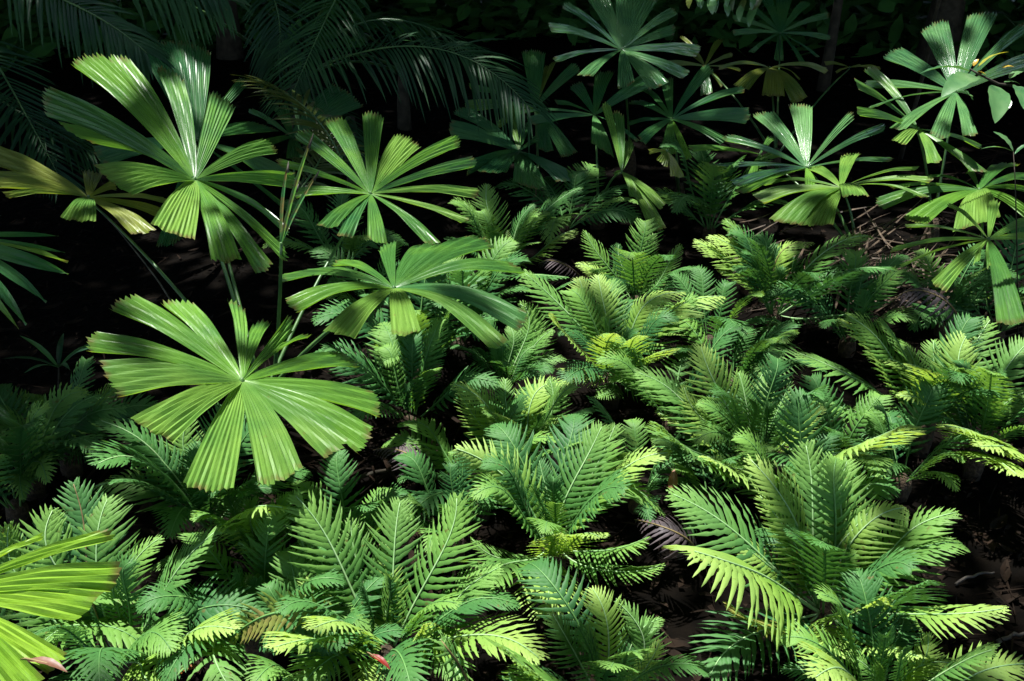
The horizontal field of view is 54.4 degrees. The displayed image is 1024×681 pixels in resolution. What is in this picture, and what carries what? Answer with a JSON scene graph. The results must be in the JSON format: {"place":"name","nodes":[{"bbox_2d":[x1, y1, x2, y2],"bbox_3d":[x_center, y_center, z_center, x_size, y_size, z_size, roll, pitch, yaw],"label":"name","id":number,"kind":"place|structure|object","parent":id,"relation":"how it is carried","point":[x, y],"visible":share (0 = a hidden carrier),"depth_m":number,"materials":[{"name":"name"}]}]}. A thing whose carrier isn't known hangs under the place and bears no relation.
{"place":"outdoors","nodes":[
{"label":"outdoors","id":0,"kind":"place"},
{"bbox_2d":[0,407,35,445],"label":"strap leaf palm","id":1,"kind":"object","parent":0,"point":[7,419],"visible":0.71,"depth_m":3.69,"materials":[{"name":"green plant"}]},
{"bbox_2d":[0,0,1023,680],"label":"ground","id":2,"kind":"structure","parent":0,"point":[680,620],"depth_m":6.06,"materials":[{"name":"soil"}]},
{"bbox_2d":[0,215,67,328],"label":"fan palm","id":3,"kind":"object","parent":2,"relation":"on","point":[13,255],"visible":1,"depth_m":4.00,"materials":[{"name":"green plant"}]},
{"bbox_2d":[3,333,88,394],"bbox_3d":[-1.998,0.200,4.315,0.596,0.472,0.386,17,31,30],"label":"sapling","id":4,"kind":"object","parent":2,"relation":"on","point":[45,352],"visible":0.91,"depth_m":4.21,"materials":[{"name":"green plant"}]},
{"bbox_2d":[0,382,101,527],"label":"fern","id":5,"kind":"object","parent":2,"relation":"on","point":[48,434],"visible":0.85,"depth_m":3.75,"materials":[{"name":"green plant"}]},
{"bbox_2d":[0,41,118,203],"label":"feather palm","id":6,"kind":"object","parent":2,"relation":"on","point":[63,132],"visible":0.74,"depth_m":6.32,"materials":[{"name":"green plant"}]},
{"bbox_2d":[0,528,121,680],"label":"fan palm","id":7,"kind":"object","parent":2,"relation":"on","point":[70,591],"visible":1,"depth_m":1.92,"materials":[{"name":"green plant"}]},
{"bbox_2d":[20,656,66,671],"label":"fallen leaf","id":8,"kind":"object","parent":7,"relation":"on","point":[51,662],"visible":1,"depth_m":1.80,"materials":[{"name":"plant"}]},
{"bbox_2d":[0,383,128,500],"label":"fern","id":9,"kind":"object","parent":2,"relation":"on","point":[89,418],"visible":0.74,"depth_m":3.81,"materials":[{"name":"green plant"}]},
{"bbox_2d":[0,512,156,680],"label":"fern","id":10,"kind":"object","parent":2,"relation":"on","point":[112,632],"visible":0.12,"depth_m":2.93,"materials":[{"name":"green plant"}]},
{"bbox_2d":[0,356,159,480],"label":"fern","id":11,"kind":"object","parent":2,"relation":"on","point":[71,465],"visible":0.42,"depth_m":4.05,"materials":[{"name":"green plant"}]},
{"bbox_2d":[7,0,174,86],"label":"feather palm","id":12,"kind":"object","parent":2,"relation":"on","point":[138,52],"visible":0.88,"depth_m":4.87,"materials":[{"name":"green plant"}]},
{"bbox_2d":[0,477,269,680],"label":"fern","id":13,"kind":"object","parent":2,"relation":"on","point":[164,632],"visible":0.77,"depth_m":2.93,"materials":[{"name":"green plant"}]},
{"bbox_2d":[177,664,196,673],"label":"fallen leaf","id":14,"kind":"object","parent":2,"relation":"on","point":[191,666],"visible":0.37,"depth_m":2.99,"materials":[{"name":"brown plant"}]},
{"bbox_2d":[85,402,312,559],"bbox_3d":[-1.113,0.547,3.456,0.765,0.647,0.689,0,26,0],"label":"fern","id":15,"kind":"object","parent":2,"relation":"on","point":[142,447],"visible":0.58,"depth_m":3.51,"materials":[{"name":"green plant"}]},
{"bbox_2d":[216,0,243,59],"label":"rainforest tree","id":16,"kind":"object","parent":2,"relation":"on","point":[228,47],"visible":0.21,"depth_m":12.50,"materials":[{"name":"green plant"}]},
{"bbox_2d":[148,485,343,593],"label":"fern","id":17,"kind":"object","parent":2,"relation":"on","point":[234,530],"visible":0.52,"depth_m":3.24,"materials":[{"name":"green plant"}]},
{"bbox_2d":[132,0,377,137],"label":"feather palm","id":18,"kind":"object","parent":2,"relation":"on","point":[267,56],"visible":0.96,"depth_m":6.75,"materials":[{"name":"green plant"}]},
{"bbox_2d":[135,511,376,680],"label":"fern","id":19,"kind":"object","parent":2,"relation":"on","point":[265,558],"visible":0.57,"depth_m":2.92,"materials":[{"name":"green plant"}]},
{"bbox_2d":[200,589,341,666],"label":"dying fern frond","id":20,"kind":"object","parent":19,"relation":"attached to","point":[263,617],"visible":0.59,"depth_m":2.77,"materials":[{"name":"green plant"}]},
{"bbox_2d":[0,40,526,491],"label":"fan palm","id":21,"kind":"object","parent":2,"relation":"on","point":[314,419],"visible":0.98,"depth_m":3.98,"materials":[{"name":"green plant"}]},
{"bbox_2d":[272,133,319,376],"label":"young palm shoot","id":22,"kind":"object","parent":2,"relation":"on","point":[284,226],"visible":0.88,"depth_m":3.94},
{"bbox_2d":[232,75,364,199],"bbox_3d":[-1.362,-1.329,6.814,0.882,1.114,1.521,0,26,0],"label":"feather palm","id":23,"kind":"object","parent":2,"relation":"on","point":[324,133],"visible":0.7,"depth_m":6.28,"materials":[{"name":"green plant"}]},
{"bbox_2d":[249,83,363,226],"bbox_3d":[-1.516,-1.327,7.039,0.614,0.833,0.869,12,29,24],"label":"fan palm","id":24,"kind":"object","parent":2,"relation":"on","point":[339,105],"visible":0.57,"depth_m":6.99,"materials":[{"name":"green plant"}]},
{"bbox_2d":[212,548,409,680],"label":"fern","id":25,"kind":"object","parent":2,"relation":"on","point":[292,573],"visible":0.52,"depth_m":2.90,"materials":[{"name":"green plant"}]},
{"bbox_2d":[77,360,558,552],"bbox_3d":[-0.676,0.420,4.085,1.649,0.239,1.397,13,29,25],"label":"dry leaf pile","id":26,"kind":"object","parent":2,"relation":"on","point":[373,445],"visible":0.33,"depth_m":4.07,"materials":[{"name":"plant"}]},
{"bbox_2d":[248,450,412,594],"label":"fern","id":27,"kind":"object","parent":2,"relation":"on","point":[337,460],"visible":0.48,"depth_m":3.48,"materials":[{"name":"green plant"}]},
{"bbox_2d":[262,193,408,283],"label":"fern","id":28,"kind":"object","parent":2,"relation":"on","point":[357,242],"visible":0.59,"depth_m":5.89,"materials":[{"name":"green plant"}]},
{"bbox_2d":[308,241,416,321],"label":"fern","id":29,"kind":"object","parent":2,"relation":"on","point":[327,250],"visible":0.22,"depth_m":5.42,"materials":[{"name":"green plant"}]},
{"bbox_2d":[322,464,403,496],"bbox_3d":[-0.599,0.556,3.942,0.370,0.110,0.030,-8,27,-15],"label":"fallen stick","id":30,"kind":"object","parent":2,"relation":"on","point":[365,475],"visible":0.33,"depth_m":3.93,"materials":[{"name":"brown plant"}]},
{"bbox_2d":[312,262,496,383],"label":"fern","id":31,"kind":"object","parent":2,"relation":"on","point":[422,314],"visible":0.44,"depth_m":4.67,"materials":[{"name":"green plant"}]},
{"bbox_2d":[262,487,548,680],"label":"fern","id":32,"kind":"object","parent":2,"relation":"on","point":[391,592],"visible":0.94,"depth_m":2.95,"materials":[{"name":"green plant"}]},
{"bbox_2d":[366,652,389,668],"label":"fallen leaf","id":33,"kind":"object","parent":32,"relation":"on","point":[381,659],"visible":1,"depth_m":2.66,"materials":[{"name":"plant"}]},
{"bbox_2d":[429,630,468,680],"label":"dead fern frond","id":34,"kind":"object","parent":32,"relation":"attached to","point":[443,642],"visible":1,"depth_m":2.67,"materials":[{"name":"green plant"}]},
{"bbox_2d":[314,317,502,437],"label":"fern","id":35,"kind":"object","parent":2,"relation":"on","point":[411,390],"visible":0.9,"depth_m":4.27,"materials":[{"name":"green plant"}]},
{"bbox_2d":[284,12,560,182],"bbox_3d":[-0.975,-1.772,7.541,1.651,1.275,3.061,-13,29,-25],"label":"feather palm","id":36,"kind":"object","parent":2,"relation":"on","point":[404,122],"visible":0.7,"depth_m":6.75,"materials":[{"name":"green plant"}]},
{"bbox_2d":[374,448,527,566],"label":"fern","id":37,"kind":"object","parent":2,"relation":"on","point":[412,460],"visible":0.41,"depth_m":3.59,"materials":[{"name":"green plant"}]},
{"bbox_2d":[390,235,531,350],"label":"fern","id":38,"kind":"object","parent":2,"relation":"on","point":[500,249],"visible":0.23,"depth_m":4.95,"materials":[{"name":"green plant"}]},
{"bbox_2d":[381,393,558,530],"bbox_3d":[-0.177,0.471,3.772,0.645,0.505,0.679,-9,27,-18],"label":"fern","id":39,"kind":"object","parent":2,"relation":"on","point":[442,448],"visible":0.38,"depth_m":3.83,"materials":[{"name":"green plant"}]},
{"bbox_2d":[374,443,443,482],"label":"dead fern frond","id":40,"kind":"object","parent":39,"relation":"attached to","point":[389,449],"visible":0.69,"depth_m":3.79,"materials":[{"name":"plant"}]},
{"bbox_2d":[411,246,531,330],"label":"fern","id":41,"kind":"object","parent":2,"relation":"on","point":[506,290],"visible":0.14,"depth_m":5.25,"materials":[{"name":"green plant"}]},
{"bbox_2d":[447,301,566,415],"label":"fern","id":42,"kind":"object","parent":2,"relation":"on","point":[528,340],"visible":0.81,"depth_m":4.48,"materials":[{"name":"green plant"}]},
{"bbox_2d":[0,0,1023,72],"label":"distant thicket","id":43,"kind":"object","parent":2,"relation":"on","point":[900,22],"visible":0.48,"depth_m":13.21,"materials":[{"name":"green plant"}]},
{"bbox_2d":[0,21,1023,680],"bbox_3d":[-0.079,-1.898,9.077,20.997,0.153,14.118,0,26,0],"label":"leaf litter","id":44,"kind":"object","parent":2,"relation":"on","point":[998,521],"visible":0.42,"depth_m":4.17,"materials":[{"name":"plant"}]},
{"bbox_2d":[101,213,171,301],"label":"stem","id":45,"kind":"object","parent":44,"relation":"on","point":[165,292],"visible":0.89,"depth_m":4.30,"materials":[{"name":"green plant"}]},
{"bbox_2d":[443,183,583,291],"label":"fern","id":46,"kind":"object","parent":2,"relation":"on","point":[485,216],"visible":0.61,"depth_m":5.72,"materials":[{"name":"green plant"}]},
{"bbox_2d":[538,259,581,278],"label":"dead fern frond","id":47,"kind":"object","parent":46,"relation":"attached to","point":[560,265],"visible":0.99,"depth_m":5.65,"materials":[{"name":"plant"}]},
{"bbox_2d":[449,48,579,213],"bbox_3d":[0.061,-1.528,7.383,0.996,0.893,2.076,0,26,0],"label":"fan palm","id":48,"kind":"object","parent":2,"relation":"on","point":[538,73],"visible":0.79,"depth_m":6.93,"materials":[{"name":"green plant"}]},
{"bbox_2d":[448,375,638,500],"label":"fern","id":49,"kind":"object","parent":2,"relation":"on","point":[534,417],"visible":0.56,"depth_m":3.91,"materials":[{"name":"green plant"}]},
{"bbox_2d":[452,414,671,622],"bbox_3d":[0.172,0.627,3.348,0.761,0.598,0.863,0,26,0],"label":"fern","id":50,"kind":"object","parent":2,"relation":"on","point":[613,485],"visible":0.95,"depth_m":3.40,"materials":[{"name":"green plant"}]},
{"bbox_2d":[634,514,699,560],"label":"dead fern frond","id":51,"kind":"object","parent":50,"relation":"attached to","point":[674,528],"visible":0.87,"depth_m":3.29,"materials":[{"name":"grey plant"}]},
{"bbox_2d":[495,162,644,243],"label":"fern","id":52,"kind":"object","parent":2,"relation":"on","point":[587,175],"visible":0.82,"depth_m":6.55,"materials":[{"name":"green plant"}]},
{"bbox_2d":[521,67,665,231],"bbox_3d":[0.811,-1.245,6.744,0.975,0.944,1.743,-11,28,-22],"label":"fan palm","id":53,"kind":"object","parent":2,"relation":"on","point":[643,194],"visible":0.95,"depth_m":6.65,"materials":[{"name":"green plant"}]},
{"bbox_2d":[484,556,710,680],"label":"fern","id":54,"kind":"object","parent":2,"relation":"on","point":[639,643],"visible":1,"depth_m":2.84,"materials":[{"name":"green plant"}]},
{"bbox_2d":[518,269,724,409],"bbox_3d":[0.502,0.033,4.547,0.960,0.614,0.679,0,26,0],"label":"fern","id":55,"kind":"object","parent":2,"relation":"on","point":[595,323],"visible":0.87,"depth_m":4.55,"materials":[{"name":"green plant"}]},
{"bbox_2d":[548,0,700,176],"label":"fan palm","id":56,"kind":"object","parent":2,"relation":"on","point":[624,24],"visible":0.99,"depth_m":6.97,"materials":[{"name":"green plant"}]},
{"bbox_2d":[554,217,695,327],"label":"fern","id":57,"kind":"object","parent":2,"relation":"on","point":[633,281],"visible":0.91,"depth_m":5.32,"materials":[{"name":"green plant"}]},
{"bbox_2d":[583,395,696,525],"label":"fern","id":58,"kind":"object","parent":2,"relation":"on","point":[635,507],"visible":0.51,"depth_m":3.81,"materials":[{"name":"green plant"}]},
{"bbox_2d":[594,323,760,437],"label":"fern","id":59,"kind":"object","parent":2,"relation":"on","point":[624,364],"visible":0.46,"depth_m":4.29,"materials":[{"name":"green plant"}]},
{"bbox_2d":[628,64,749,209],"bbox_3d":[1.187,-1.189,6.585,0.802,0.984,1.690,0,26,0],"label":"fan palm","id":60,"kind":"object","parent":2,"relation":"on","point":[730,114],"visible":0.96,"depth_m":6.71,"materials":[{"name":"green plant"}]},
{"bbox_2d":[650,427,779,537],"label":"fern","id":61,"kind":"object","parent":2,"relation":"on","point":[682,466],"visible":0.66,"depth_m":3.75,"materials":[{"name":"green plant"}]},
{"bbox_2d":[668,469,677,492],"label":"fallen leaf","id":62,"kind":"object","parent":61,"relation":"hanging from","point":[673,480],"visible":0.72,"depth_m":3.52,"materials":[{"name":"brown plant"}]},
{"bbox_2d":[647,265,791,353],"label":"fern","id":63,"kind":"object","parent":2,"relation":"on","point":[701,278],"visible":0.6,"depth_m":5.06,"materials":[{"name":"green plant"}]},
{"bbox_2d":[651,136,788,241],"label":"fern","id":64,"kind":"object","parent":2,"relation":"on","point":[715,172],"visible":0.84,"depth_m":6.39,"materials":[{"name":"green plant"}]},
{"bbox_2d":[686,0,761,26],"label":"sapling","id":65,"kind":"object","parent":2,"relation":"on","point":[712,5],"visible":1,"depth_m":4.59,"materials":[{"name":"green plant"}]},
{"bbox_2d":[670,316,826,394],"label":"fern","id":66,"kind":"object","parent":2,"relation":"on","point":[755,354],"visible":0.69,"depth_m":4.57,"materials":[{"name":"green plant"}]},
{"bbox_2d":[668,0,880,178],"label":"fan palm","id":67,"kind":"object","parent":2,"relation":"on","point":[778,81],"visible":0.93,"depth_m":8.80,"materials":[{"name":"green plant"}]},
{"bbox_2d":[632,343,923,497],"bbox_3d":[0.939,0.403,3.729,0.980,0.667,0.824,0,26,0],"label":"fern","id":68,"kind":"object","parent":2,"relation":"on","point":[765,415],"visible":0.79,"depth_m":3.88,"materials":[{"name":"green plant"}]},
{"bbox_2d":[693,219,895,390],"bbox_3d":[1.404,-0.195,4.996,0.950,0.630,0.905,0,26,0],"label":"fern","id":69,"kind":"object","parent":2,"relation":"on","point":[762,259],"visible":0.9,"depth_m":5.12,"materials":[{"name":"green plant"}]},
{"bbox_2d":[693,386,901,523],"bbox_3d":[1.028,0.484,3.681,0.697,0.562,0.610,0,26,0],"label":"fern","id":70,"kind":"object","parent":2,"relation":"on","point":[798,409],"visible":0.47,"depth_m":3.63,"materials":[{"name":"green plant"}]},
{"bbox_2d":[688,103,933,265],"bbox_3d":[1.895,-0.933,6.231,1.160,0.836,1.636,-9,27,-18],"label":"fan palm","id":71,"kind":"object","parent":2,"relation":"on","point":[815,203],"visible":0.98,"depth_m":6.15,"materials":[{"name":"green plant"}]},
{"bbox_2d":[816,0,842,91],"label":"rainforest tree","id":72,"kind":"object","parent":2,"relation":"on","point":[824,83],"visible":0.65,"depth_m":10.66,"materials":[{"name":"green plant"}]},
{"bbox_2d":[756,372,910,479],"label":"fern","id":73,"kind":"object","parent":2,"relation":"on","point":[834,425],"visible":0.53,"depth_m":4.00,"materials":[{"name":"green plant"}]},
{"bbox_2d":[663,439,1010,680],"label":"fern","id":74,"kind":"object","parent":2,"relation":"on","point":[819,559],"visible":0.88,"depth_m":3.10,"materials":[{"name":"green plant"}]},
{"bbox_2d":[762,248,917,357],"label":"fern","id":75,"kind":"object","parent":2,"relation":"on","point":[865,303],"visible":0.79,"depth_m":4.98,"materials":[{"name":"green plant"}]},
{"bbox_2d":[889,287,957,322],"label":"dead fern frond","id":76,"kind":"object","parent":75,"relation":"attached to","point":[924,292],"visible":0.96,"depth_m":4.74,"materials":[{"name":"plant"}]},
{"bbox_2d":[697,194,1023,344],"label":"dry leaf pile","id":77,"kind":"object","parent":2,"relation":"on","point":[859,246],"visible":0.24,"depth_m":5.67,"materials":[{"name":"plant"}]},
{"bbox_2d":[778,567,1023,680],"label":"fern","id":78,"kind":"object","parent":2,"relation":"on","point":[866,592],"visible":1,"depth_m":2.77,"materials":[{"name":"green plant"}]},
{"bbox_2d":[794,311,1011,457],"bbox_3d":[1.650,0.256,4.104,0.957,0.603,0.599,0,26,0],"label":"fern","id":79,"kind":"object","parent":2,"relation":"on","point":[911,369],"visible":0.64,"depth_m":4.15,"materials":[{"name":"green plant"}]},
{"bbox_2d":[841,377,982,502],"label":"fern","id":80,"kind":"object","parent":2,"relation":"on","point":[929,392],"visible":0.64,"depth_m":3.89,"materials":[{"name":"green plant"}]},
{"bbox_2d":[898,0,940,161],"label":"sapling","id":81,"kind":"object","parent":2,"relation":"on","point":[914,107],"visible":0.53,"depth_m":7.51,"materials":[{"name":"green plant"}]},
{"bbox_2d":[854,11,1023,250],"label":"fan palm","id":82,"kind":"object","parent":2,"relation":"on","point":[938,38],"visible":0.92,"depth_m":6.24,"materials":[{"name":"green plant"}]},
{"bbox_2d":[915,0,965,64],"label":"rainforest tree","id":83,"kind":"object","parent":2,"relation":"on","point":[951,12],"visible":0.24,"depth_m":11.88,"materials":[{"name":"brown plant"}]},
{"bbox_2d":[876,162,1023,324],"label":"fan palm","id":84,"kind":"object","parent":2,"relation":"on","point":[978,205],"visible":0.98,"depth_m":4.89,"materials":[{"name":"green plant"}]},
{"bbox_2d":[896,243,1019,338],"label":"fern","id":85,"kind":"object","parent":2,"relation":"on","point":[981,280],"visible":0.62,"depth_m":5.13,"materials":[{"name":"green plant"}]},
{"bbox_2d":[894,132,1023,228],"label":"dry leaf pile","id":86,"kind":"object","parent":2,"relation":"on","point":[956,173],"visible":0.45,"depth_m":7.03,"materials":[{"name":"plant"}]},
{"bbox_2d":[915,316,1023,481],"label":"fern","id":87,"kind":"object","parent":2,"relation":"on","point":[995,410],"visible":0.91,"depth_m":4.00,"materials":[{"name":"green plant"}]},
{"bbox_2d":[920,215,1023,346],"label":"fern","id":88,"kind":"object","parent":2,"relation":"on","point":[1002,328],"visible":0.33,"depth_m":5.15,"materials":[{"name":"green plant"}]},
{"bbox_2d":[921,52,1023,122],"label":"sapling","id":89,"kind":"object","parent":2,"relation":"on","point":[1000,101],"visible":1,"depth_m":3.66,"materials":[{"name":"green plant"}]},
{"bbox_2d":[954,572,994,585],"bbox_3d":[1.618,0.828,3.483,0.160,0.035,0.015,-8,27,-15],"label":"fallen stick","id":90,"kind":"object","parent":2,"relation":"on","point":[959,581],"visible":1,"depth_m":3.47,"materials":[{"name":"grey wood"}]},
{"bbox_2d":[982,132,1023,340],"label":"sapling","id":91,"kind":"object","parent":2,"relation":"on","point":[1006,139],"visible":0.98,"depth_m":4.22,"materials":[{"name":"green plant"}]},
{"bbox_2d":[996,632,1023,643],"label":"fallen stick","id":92,"kind":"object","parent":2,"relation":"on","point":[1004,638],"visible":0.92,"depth_m":3.21,"materials":[{"name":"wood"}]}
]}

